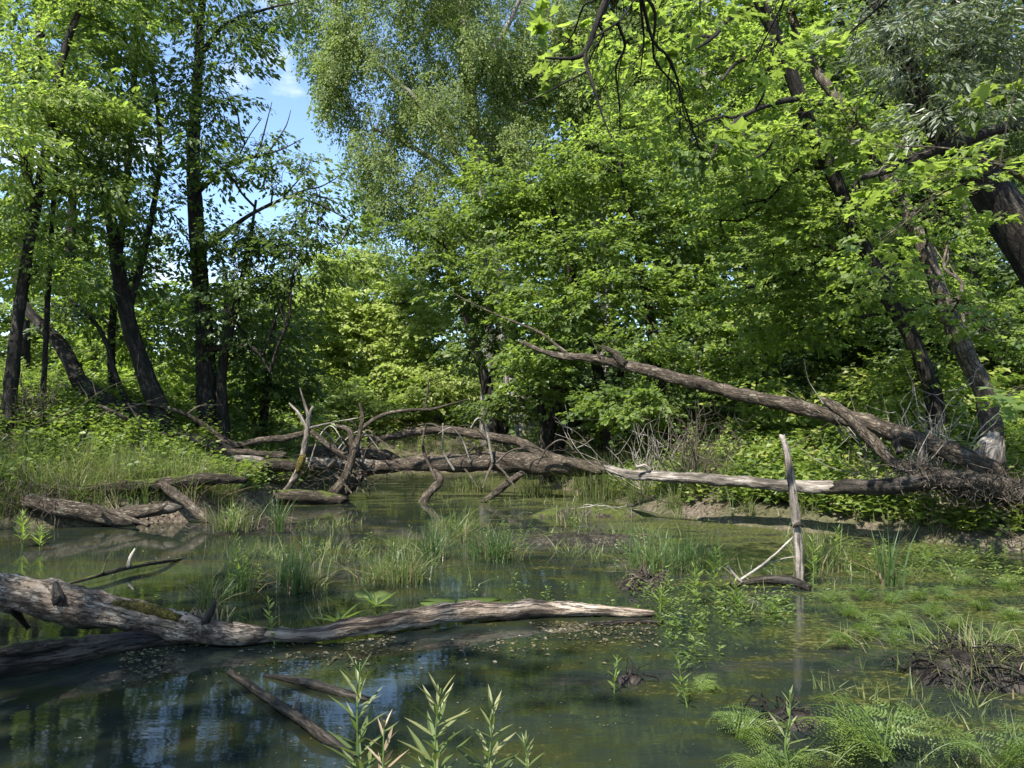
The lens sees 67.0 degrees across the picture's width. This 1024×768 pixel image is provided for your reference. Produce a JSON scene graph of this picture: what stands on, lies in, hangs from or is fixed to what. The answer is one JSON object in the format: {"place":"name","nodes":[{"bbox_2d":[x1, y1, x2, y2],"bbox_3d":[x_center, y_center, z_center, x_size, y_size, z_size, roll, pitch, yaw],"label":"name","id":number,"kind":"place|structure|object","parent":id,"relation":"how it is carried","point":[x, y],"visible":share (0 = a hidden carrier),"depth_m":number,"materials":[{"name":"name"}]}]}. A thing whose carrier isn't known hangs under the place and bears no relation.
{"place":"outdoors","nodes":[
{"label":"outdoors","id":0,"kind":"place"},
{"bbox_2d":[0,472,1023,767],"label":"water","id":1,"kind":"structure","parent":0,"point":[666,728],"depth_m":4.76,"materials":[{"name":"liquid"}]},
{"bbox_2d":[22,493,139,526],"bbox_3d":[-6.237,1.817,11.146,1.578,0.513,0.297,0,-3,-8],"label":"bank log","id":2,"kind":"object","parent":1,"relation":"on","point":[72,510],"visible":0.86,"depth_m":11.05,"materials":[{"name":"wood"}]},
{"bbox_2d":[0,630,185,677],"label":"sunken log","id":3,"kind":"object","parent":1,"relation":"in","point":[33,655],"visible":0.74,"depth_m":4.58,"materials":[{"name":"brown wood"}]},
{"bbox_2d":[68,548,183,583],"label":"thin branch","id":4,"kind":"object","parent":1,"relation":"on","point":[128,566],"visible":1,"depth_m":7.52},
{"bbox_2d":[103,502,182,525],"bbox_3d":[-5.488,1.922,11.380,1.270,0.369,0.223,0,-3,2],"label":"bank log","id":5,"kind":"object","parent":1,"relation":"on","point":[145,510],"visible":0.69,"depth_m":11.31,"materials":[{"name":"wood"}]},
{"bbox_2d":[146,553,258,622],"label":"grass tuft","id":6,"kind":"object","parent":1,"relation":"on","point":[201,611],"visible":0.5,"depth_m":5.28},
{"bbox_2d":[182,538,289,594],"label":"grass tuft","id":7,"kind":"object","parent":1,"relation":"on","point":[242,585],"visible":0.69,"depth_m":6.66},
{"bbox_2d":[183,514,310,531],"bbox_3d":[-3.806,2.011,11.070,2.036,0.300,1.029,0,-3,0],"label":"mud islet","id":8,"kind":"object","parent":1,"relation":"on","point":[261,527],"visible":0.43,"depth_m":10.93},
{"bbox_2d":[158,480,210,523],"bbox_3d":[-4.891,1.749,11.487,1.415,0.613,0.153,-3,-4,38],"label":"bank stick","id":9,"kind":"object","parent":8,"relation":"on","point":[175,494],"visible":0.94,"depth_m":11.41,"materials":[{"name":"wood"}]},
{"bbox_2d":[176,496,304,533],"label":"grass tuft","id":10,"kind":"object","parent":8,"relation":"on","point":[233,524],"visible":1,"depth_m":10.34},
{"bbox_2d":[243,488,302,532],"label":"grass tuft","id":11,"kind":"object","parent":1,"relation":"on","point":[278,525],"visible":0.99,"depth_m":10.49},
{"bbox_2d":[226,669,355,756],"bbox_3d":[-1.146,1.588,3.871,0.096,0.117,1.480,3,-4,-38],"label":"sunken branch","id":12,"kind":"object","parent":1,"relation":"on","point":[309,725],"visible":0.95,"depth_m":3.74,"materials":[{"name":"brown wood"}]},
{"bbox_2d":[243,537,344,596],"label":"grass tuft","id":13,"kind":"object","parent":1,"relation":"on","point":[285,581],"visible":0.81,"depth_m":6.65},
{"bbox_2d":[268,489,348,504],"bbox_3d":[-4.173,2.115,14.562,2.187,0.329,0.368,0,-3,0],"label":"waterline log","id":14,"kind":"object","parent":1,"relation":"on","point":[318,497],"visible":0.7,"depth_m":14.46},
{"bbox_2d":[268,555,359,593],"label":"grass tuft","id":15,"kind":"object","parent":1,"relation":"on","point":[321,583],"visible":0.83,"depth_m":6.76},
{"bbox_2d":[263,674,370,700],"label":"sunken branch","id":16,"kind":"object","parent":1,"relation":"on","point":[324,687],"visible":0.93,"depth_m":4.16,"materials":[{"name":"brown wood"}]},
{"bbox_2d":[0,572,655,645],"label":"bare log","id":17,"kind":"object","parent":1,"relation":"on","point":[59,601],"visible":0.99,"depth_m":5.07,"materials":[{"name":"brown wood"}]},
{"bbox_2d":[235,445,426,492],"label":"dead twigs","id":18,"kind":"object","parent":1,"relation":"in","point":[312,460],"visible":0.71,"depth_m":15.36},
{"bbox_2d":[323,652,397,767],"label":"water plant","id":19,"kind":"object","parent":1,"relation":"on","point":[368,763],"visible":0.98,"depth_m":2.68,"materials":[{"name":"green plant"}]},
{"bbox_2d":[345,710,407,767],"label":"water plant","id":20,"kind":"object","parent":1,"relation":"on","point":[385,747],"visible":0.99,"depth_m":2.60,"materials":[{"name":"green plant"}]},
{"bbox_2d":[310,378,467,493],"bbox_3d":[-2.459,1.152,15.414,3.201,2.515,0.589,0,-3,0],"label":"forked driftwood","id":21,"kind":"object","parent":1,"relation":"in","point":[338,487],"visible":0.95,"depth_m":15.23,"materials":[{"name":"wood"}]},
{"bbox_2d":[323,533,507,590],"bbox_3d":[-0.893,1.585,7.063,1.677,0.515,1.655,-3,-5,41],"label":"grass tuft","id":22,"kind":"object","parent":1,"relation":"on","point":[395,577],"visible":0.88,"depth_m":7.05,"materials":[{"name":"plant"}]},
{"bbox_2d":[372,510,469,562],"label":"grass tuft","id":23,"kind":"object","parent":1,"relation":"on","point":[430,548],"visible":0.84,"depth_m":8.34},
{"bbox_2d":[398,674,469,767],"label":"water plant","id":24,"kind":"object","parent":1,"relation":"on","point":[431,731],"visible":1,"depth_m":2.62,"materials":[{"name":"green plant"}]},
{"bbox_2d":[308,417,607,502],"bbox_3d":[-1.069,1.601,15.593,6.167,1.846,1.469,0,-3,0],"label":"fallen log","id":25,"kind":"object","parent":1,"relation":"in","point":[519,464],"visible":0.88,"depth_m":15.74,"materials":[{"name":"wood"}]},
{"bbox_2d":[366,423,602,473],"bbox_3d":[-0.639,1.339,16.382,5.329,1.040,0.597,-1,-4,19],"label":"arched log","id":26,"kind":"object","parent":25,"relation":"attached to","point":[520,442],"visible":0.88,"depth_m":16.47,"materials":[{"name":"wood"}]},
{"bbox_2d":[409,503,509,545],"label":"grass tuft","id":27,"kind":"object","parent":1,"relation":"on","point":[456,532],"visible":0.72,"depth_m":9.78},
{"bbox_2d":[444,472,495,494],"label":"grass tuft","id":28,"kind":"object","parent":1,"relation":"on","point":[469,487],"visible":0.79,"depth_m":17.45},
{"bbox_2d":[389,513,573,564],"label":"grass tuft","id":29,"kind":"object","parent":1,"relation":"on","point":[492,553],"visible":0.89,"depth_m":8.28,"materials":[{"name":"plant"}]},
{"bbox_2d":[455,685,517,767],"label":"water plant","id":30,"kind":"object","parent":1,"relation":"on","point":[490,763],"visible":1,"depth_m":2.71,"materials":[{"name":"green plant"}]},
{"bbox_2d":[6,500,1020,767],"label":"floating leaf specks","id":31,"kind":"object","parent":1,"relation":"on","point":[142,654],"visible":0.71,"depth_m":4.95,"materials":[{"name":"plant"}]},
{"bbox_2d":[510,474,577,499],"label":"grass tuft","id":32,"kind":"object","parent":1,"relation":"on","point":[538,491],"visible":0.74,"depth_m":16.18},
{"bbox_2d":[497,457,634,502],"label":"grass tuft","id":33,"kind":"object","parent":1,"relation":"on","point":[591,495],"visible":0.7,"depth_m":15.25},
{"bbox_2d":[513,525,662,546],"bbox_3d":[0.938,1.920,9.597,2.290,0.307,0.650,0,-3,0],"label":"mossy hummock","id":34,"kind":"object","parent":1,"relation":"in","point":[589,538],"visible":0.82,"depth_m":9.47,"materials":[{"name":"brown plant"}]},
{"bbox_2d":[154,491,1023,670],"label":"water weeds","id":35,"kind":"object","parent":1,"relation":"on","point":[702,625],"visible":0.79,"depth_m":6.75,"materials":[{"name":"green plant"}]},
{"bbox_2d":[516,500,666,517],"bbox_3d":[1.325,2.074,12.597,2.504,0.356,0.745,0,-3,0],"label":"mossy hummock","id":36,"kind":"object","parent":1,"relation":"on","point":[603,511],"visible":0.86,"depth_m":12.43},
{"bbox_2d":[242,471,1023,767],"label":"water weeds","id":37,"kind":"object","parent":1,"relation":"in","point":[974,729],"visible":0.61,"depth_m":7.76,"materials":[{"name":"green plant"}]},
{"bbox_2d":[607,657,659,687],"bbox_3d":[0.666,1.642,4.295,0.307,0.233,0.210,0,-3,0],"label":"mud clod","id":38,"kind":"object","parent":1,"relation":"on","point":[631,678],"visible":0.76,"depth_m":4.29,"materials":[{"name":"brown soil"}]},
{"bbox_2d":[556,520,724,577],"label":"grass tuft","id":39,"kind":"object","parent":1,"relation":"on","point":[654,562],"visible":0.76,"depth_m":7.61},
{"bbox_2d":[607,563,680,592],"bbox_3d":[1.159,1.757,6.854,0.742,0.306,0.468,0,-3,0],"label":"twig heap","id":40,"kind":"object","parent":1,"relation":"on","point":[644,579],"visible":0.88,"depth_m":6.82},
{"bbox_2d":[631,513,789,574],"bbox_3d":[1.736,1.608,7.970,2.028,0.577,1.956,0,-3,0],"label":"grass tuft","id":41,"kind":"object","parent":1,"relation":"on","point":[696,558],"visible":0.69,"depth_m":7.80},
{"bbox_2d":[705,701,797,767],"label":"ferny plant","id":42,"kind":"object","parent":1,"relation":"on","point":[734,722],"visible":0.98,"depth_m":3.53,"materials":[{"name":"green plant"}]},
{"bbox_2d":[727,536,811,590],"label":"driftwood branch","id":43,"kind":"object","parent":1,"relation":"on","point":[782,580],"visible":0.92,"depth_m":6.92,"materials":[{"name":"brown wood"}]},
{"bbox_2d":[717,740,851,767],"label":"ferny plant","id":44,"kind":"object","parent":1,"relation":"in","point":[755,761],"visible":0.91,"depth_m":3.03,"materials":[{"name":"green plant"}]},
{"bbox_2d":[740,691,830,735],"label":"mud tussock","id":45,"kind":"object","parent":1,"relation":"in","point":[782,715],"visible":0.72,"depth_m":3.68,"materials":[{"name":"brown soil"}]},
{"bbox_2d":[767,685,808,767],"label":"water plant","id":46,"kind":"object","parent":1,"relation":"on","point":[786,743],"visible":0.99,"depth_m":3.00,"materials":[{"name":"green plant"}]},
{"bbox_2d":[779,434,803,580],"bbox_3d":[2.565,1.232,6.993,0.236,1.557,0.150,1,-4,-18],"label":"wooden stake","id":47,"kind":"object","parent":1,"relation":"in","point":[797,524],"visible":0.91,"depth_m":6.99,"materials":[{"name":"grey wood"}]},
{"bbox_2d":[771,521,872,576],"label":"grass tuft","id":48,"kind":"object","parent":1,"relation":"on","point":[825,568],"visible":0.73,"depth_m":7.62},
{"bbox_2d":[775,692,949,767],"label":"ferny plant","id":49,"kind":"object","parent":1,"relation":"in","point":[858,736],"visible":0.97,"depth_m":3.22,"materials":[{"name":"green plant"}]},
{"bbox_2d":[827,526,918,586],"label":"grass tuft","id":50,"kind":"object","parent":1,"relation":"on","point":[889,580],"visible":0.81,"depth_m":7.00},
{"bbox_2d":[880,628,1023,696],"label":"mud tussock","id":51,"kind":"object","parent":1,"relation":"in","point":[1005,680],"visible":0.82,"depth_m":4.25,"materials":[{"name":"brown soil"}]},
{"bbox_2d":[795,588,1023,698],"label":"grass tuft","id":52,"kind":"object","parent":51,"relation":"on","point":[966,638],"visible":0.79,"depth_m":4.42,"materials":[{"name":"plant"}]},
{"bbox_2d":[905,717,1023,767],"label":"ferny plant","id":53,"kind":"object","parent":1,"relation":"on","point":[1017,750],"visible":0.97,"depth_m":3.13,"materials":[{"name":"green plant"}]},
{"bbox_2d":[0,382,1023,550],"bbox_3d":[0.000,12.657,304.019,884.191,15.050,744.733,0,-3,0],"label":"ground","id":54,"kind":"structure","parent":0,"point":[772,521],"depth_m":11.72,"materials":[{"name":"soil"}]},
{"bbox_2d":[0,459,75,528],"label":"clump","id":55,"kind":"object","parent":54,"relation":"on","point":[45,494],"visible":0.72,"depth_m":11.09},
{"bbox_2d":[0,54,140,402],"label":"sapling","id":56,"kind":"object","parent":54,"relation":"on","point":[46,321],"visible":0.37,"depth_m":14.09,"materials":[{"name":"green plant"}]},
{"bbox_2d":[6,135,162,360],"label":"forest tree","id":57,"kind":"object","parent":54,"relation":"on","point":[94,220],"depth_m":40.31,"materials":[{"name":"green plant"}]},
{"bbox_2d":[0,349,174,430],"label":"dead shrub","id":58,"kind":"object","parent":54,"relation":"on","point":[22,404],"visible":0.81,"depth_m":12.95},
{"bbox_2d":[0,0,186,432],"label":"leaning tree","id":59,"kind":"object","parent":54,"relation":"on","point":[19,293],"visible":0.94,"depth_m":13.31,"materials":[{"name":"green plant"}]},
{"bbox_2d":[0,130,216,399],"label":"background tree","id":60,"kind":"object","parent":54,"relation":"on","point":[5,327],"visible":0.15,"depth_m":23.86,"materials":[{"name":"green plant"}]},
{"bbox_2d":[0,0,232,373],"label":"background tree","id":61,"kind":"object","parent":54,"relation":"on","point":[26,347],"visible":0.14,"depth_m":20.85,"materials":[{"name":"green plant"}]},
{"bbox_2d":[0,0,234,424],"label":"forked tree","id":62,"kind":"object","parent":54,"relation":"on","point":[132,336],"visible":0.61,"depth_m":14.97,"materials":[{"name":"green plant"}]},
{"bbox_2d":[131,403,310,448],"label":"sweeping branch","id":63,"kind":"object","parent":62,"relation":"attached to","point":[265,439],"visible":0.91,"depth_m":15.04,"materials":[{"name":"brown plant"}]},
{"bbox_2d":[12,298,238,448],"bbox_3d":[-7.486,-0.132,14.870,4.431,3.220,0.817,0,-3,3],"label":"leaning dead trunk","id":64,"kind":"object","parent":54,"relation":"on","point":[61,346],"visible":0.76,"depth_m":14.71,"materials":[{"name":"wood"}]},
{"bbox_2d":[98,403,287,459],"bbox_3d":[-5.857,0.920,14.466,3.397,1.093,0.241,2,-4,-34],"label":"sweeping branch","id":65,"kind":"object","parent":64,"relation":"attached to","point":[245,451],"visible":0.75,"depth_m":14.51,"materials":[{"name":"brown plant"}]},
{"bbox_2d":[43,472,247,494],"bbox_3d":[-5.610,1.550,11.957,2.910,0.333,0.437,1,-4,-20],"label":"bank log","id":66,"kind":"object","parent":54,"relation":"on","point":[219,478],"visible":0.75,"depth_m":11.94,"materials":[{"name":"wood"}]},
{"bbox_2d":[0,299,388,447],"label":"undergrowth","id":67,"kind":"object","parent":54,"relation":"on","point":[175,378],"visible":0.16,"depth_m":19.47,"materials":[{"name":"green plant"}]},
{"bbox_2d":[123,270,344,428],"bbox_3d":[-9.856,-1.016,26.648,8.239,6.005,5.092,0,-3,0],"label":"background tree","id":68,"kind":"object","parent":54,"relation":"on","point":[222,306],"visible":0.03,"depth_m":26.34,"materials":[{"name":"green plant"}]},
{"bbox_2d":[96,0,387,439],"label":"tall tree","id":69,"kind":"object","parent":54,"relation":"on","point":[211,379],"visible":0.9,"depth_m":15.69,"materials":[{"name":"green plant"}]},
{"bbox_2d":[175,293,346,439],"bbox_3d":[-5.663,-0.076,18.044,3.473,4.012,3.430,-3,-5,42],"label":"leafy shrub","id":70,"kind":"object","parent":54,"relation":"on","point":[268,388],"visible":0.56,"depth_m":17.72,"materials":[{"name":"green plant"}]},
{"bbox_2d":[250,458,296,481],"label":"mossy log","id":71,"kind":"object","parent":54,"relation":"on","point":[290,465],"visible":0.57,"depth_m":14.99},
{"bbox_2d":[283,387,357,489],"bbox_3d":[-3.700,1.125,14.755,1.505,2.128,0.223,0,-3,7],"label":"pale snag","id":72,"kind":"object","parent":54,"relation":"on","point":[301,458],"visible":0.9,"depth_m":14.76,"materials":[{"name":"grey wood"}]},
{"bbox_2d":[292,457,385,469],"bbox_3d":[-4.005,1.758,16.972,3.220,0.327,0.309,0,-3,0],"label":"distant log","id":73,"kind":"object","parent":54,"relation":"on","point":[319,464],"visible":0.28,"depth_m":16.88,"materials":[{"name":"grey wood"}]},
{"bbox_2d":[281,445,400,460],"bbox_3d":[-4.684,1.685,17.831,4.810,0.576,0.492,0,-3,7],"label":"distant log","id":74,"kind":"object","parent":54,"relation":"on","point":[321,450],"visible":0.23,"depth_m":17.59,"materials":[{"name":"wood"}]},
{"bbox_2d":[303,375,419,435],"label":"willow shrub","id":75,"kind":"object","parent":54,"relation":"on","point":[346,398],"visible":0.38,"depth_m":27.31,"materials":[{"name":"green plant"}]},
{"bbox_2d":[238,220,500,394],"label":"background tree","id":76,"kind":"object","parent":54,"relation":"on","point":[393,262],"visible":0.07,"depth_m":42.03,"materials":[{"name":"green plant"}]},
{"bbox_2d":[266,233,493,429],"bbox_3d":[-5.175,-1.690,30.971,9.732,9.362,6.865,-1,-4,14],"label":"yellow green tree","id":77,"kind":"object","parent":54,"relation":"on","point":[393,312],"visible":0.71,"depth_m":29.83,"materials":[{"name":"green plant"}]},
{"bbox_2d":[254,0,603,448],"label":"birch tree","id":78,"kind":"object","parent":54,"relation":"on","point":[343,41],"visible":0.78,"depth_m":27.01,"materials":[{"name":"green plant"}]},
{"bbox_2d":[344,182,583,447],"bbox_3d":[-1.374,-1.786,24.346,6.846,8.554,7.726,0,-3,0],"label":"dark tree","id":79,"kind":"object","parent":54,"relation":"on","point":[472,327],"visible":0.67,"depth_m":22.10,"materials":[{"name":"green plant"}]},
{"bbox_2d":[0,442,1022,546],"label":"dry grass","id":80,"kind":"structure","parent":54,"relation":"on","point":[213,504],"depth_m":11.55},
{"bbox_2d":[0,341,1023,535],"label":"ground cover","id":81,"kind":"object","parent":54,"relation":"on","point":[68,393],"visible":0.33,"depth_m":13.09,"materials":[{"name":"green plant"}]},
{"bbox_2d":[0,385,1023,535],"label":"grass","id":82,"kind":"structure","parent":54,"relation":"on","point":[93,477],"depth_m":12.26,"materials":[{"name":"plant"}]},
{"bbox_2d":[0,405,1023,547],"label":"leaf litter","id":83,"kind":"object","parent":54,"relation":"on","point":[612,499],"visible":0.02,"depth_m":11.95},
{"bbox_2d":[447,39,655,390],"bbox_3d":[3.095,-7.133,37.715,9.418,17.693,10.541,-3,-4,39],"label":"forest tree","id":84,"kind":"object","parent":54,"relation":"on","point":[556,283],"visible":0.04,"depth_m":36.39,"materials":[{"name":"green plant"}]},
{"bbox_2d":[496,310,691,484],"bbox_3d":[1.982,0.495,20.129,4.039,5.120,4.789,3,-5,-43],"label":"multi stem shrub","id":85,"kind":"object","parent":54,"relation":"on","point":[550,427],"visible":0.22,"depth_m":19.91,"materials":[{"name":"green plant"}]},
{"bbox_2d":[443,81,789,460],"bbox_3d":[2.248,-2.450,17.584,7.876,9.281,5.381,0,-3,0],"label":"maple tree","id":86,"kind":"object","parent":54,"relation":"on","point":[512,199],"visible":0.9,"depth_m":17.40,"materials":[{"name":"green plant"}]},
{"bbox_2d":[516,0,759,396],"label":"forest tree","id":87,"kind":"object","parent":54,"relation":"on","point":[641,323],"visible":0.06,"depth_m":29.34,"materials":[{"name":"green plant"}]},
{"bbox_2d":[498,0,791,387],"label":"poplar tree","id":88,"kind":"object","parent":54,"relation":"on","point":[581,107],"visible":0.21,"depth_m":28.88,"materials":[{"name":"green plant"}]},
{"bbox_2d":[554,406,735,494],"bbox_3d":[2.635,1.213,14.468,3.753,1.751,1.540,0,-3,-4],"label":"dead shrub","id":89,"kind":"object","parent":54,"relation":"on","point":[634,456],"visible":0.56,"depth_m":14.48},
{"bbox_2d":[548,392,879,502],"bbox_3d":[3.153,1.066,12.944,4.909,1.877,2.648,0,-3,8],"label":"dead shrub","id":90,"kind":"object","parent":54,"relation":"on","point":[695,464],"visible":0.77,"depth_m":13.12,"materials":[{"name":"wood"}]},
{"bbox_2d":[453,293,1023,508],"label":"fallen tree","id":91,"kind":"object","parent":54,"relation":"on","point":[866,428],"visible":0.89,"depth_m":10.51,"materials":[{"name":"wood"}]},
{"bbox_2d":[881,450,1023,521],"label":"root tangle","id":92,"kind":"object","parent":91,"relation":"attached to","point":[934,468],"visible":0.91,"depth_m":9.05,"materials":[{"name":"wood"}]},
{"bbox_2d":[628,62,886,414],"bbox_3d":[5.886,-3.109,17.648,6.215,9.528,4.594,0,-3,0],"label":"woodland tree","id":93,"kind":"object","parent":54,"relation":"on","point":[736,229],"visible":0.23,"depth_m":17.38,"materials":[{"name":"green plant"}]},
{"bbox_2d":[578,0,948,436],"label":"inclined tree","id":94,"kind":"object","parent":54,"relation":"on","point":[781,278],"visible":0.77,"depth_m":12.67,"materials":[{"name":"green plant"}]},
{"bbox_2d":[510,0,1023,181],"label":"overhanging maple","id":95,"kind":"object","parent":54,"relation":"on","point":[648,10],"visible":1,"depth_m":6.07,"materials":[{"name":"green plant"}]},
{"bbox_2d":[666,29,877,373],"bbox_3d":[8.667,-5.573,27.114,7.655,14.614,8.542,0,-3,-6],"label":"forest tree","id":96,"kind":"object","parent":54,"relation":"on","point":[749,90],"visible":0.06,"depth_m":26.48,"materials":[{"name":"green plant"}]},
{"bbox_2d":[531,283,1023,473],"bbox_3d":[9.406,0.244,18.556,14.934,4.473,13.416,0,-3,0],"label":"undergrowth","id":97,"kind":"object","parent":54,"relation":"on","point":[771,417],"visible":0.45,"depth_m":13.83,"materials":[{"name":"green plant"}]},
{"bbox_2d":[642,0,949,390],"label":"forest tree","id":98,"kind":"object","parent":54,"relation":"on","point":[841,23],"visible":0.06,"depth_m":23.27,"materials":[{"name":"green plant"}]},
{"bbox_2d":[603,464,1023,505],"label":"horizontal log","id":99,"kind":"object","parent":54,"relation":"on","point":[889,486],"visible":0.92,"depth_m":9.98,"materials":[{"name":"grey wood"}]},
{"bbox_2d":[706,0,1023,440],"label":"inclined tree","id":100,"kind":"object","parent":54,"relation":"on","point":[939,286],"visible":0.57,"depth_m":12.06,"materials":[{"name":"green plant"}]},
{"bbox_2d":[764,12,1023,407],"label":"woodland tree","id":101,"kind":"object","parent":54,"relation":"on","point":[867,352],"visible":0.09,"depth_m":19.03,"materials":[{"name":"green plant"}]},
{"bbox_2d":[784,352,1023,508],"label":"dead shrub","id":102,"kind":"object","parent":54,"relation":"on","point":[926,431],"visible":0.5,"depth_m":10.37,"materials":[{"name":"wood"}]},
{"bbox_2d":[785,53,1023,421],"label":"maple sapling","id":103,"kind":"object","parent":54,"relation":"on","point":[954,165],"visible":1,"depth_m":7.69,"materials":[{"name":"green plant"}]},
{"bbox_2d":[802,0,1023,287],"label":"willow tree","id":104,"kind":"object","parent":54,"relation":"on","point":[935,121],"visible":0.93,"depth_m":8.41,"materials":[{"name":"green plant"}]},
{"bbox_2d":[892,94,1023,396],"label":"woodland tree","id":105,"kind":"object","parent":54,"relation":"on","point":[1014,141],"visible":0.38,"depth_m":15.13,"materials":[{"name":"green plant"}]},
{"bbox_2d":[908,0,1023,344],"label":"forest tree","id":106,"kind":"object","parent":54,"relation":"on","point":[992,279],"visible":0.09,"depth_m":17.88,"materials":[{"name":"green plant"}]},
{"bbox_2d":[967,431,1006,469],"bbox_3d":[6.205,1.048,10.235,0.517,0.863,0.434,0,-3,0],"label":"broken stump","id":107,"kind":"object","parent":54,"relation":"on","point":[994,442],"visible":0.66,"depth_m":10.08,"materials":[{"name":"grey wood"}]},
{"bbox_2d":[0,0,1023,381],"label":"sky","id":108,"kind":"structure","parent":0,"point":[286,95],"materials":[{"name":"blue"}]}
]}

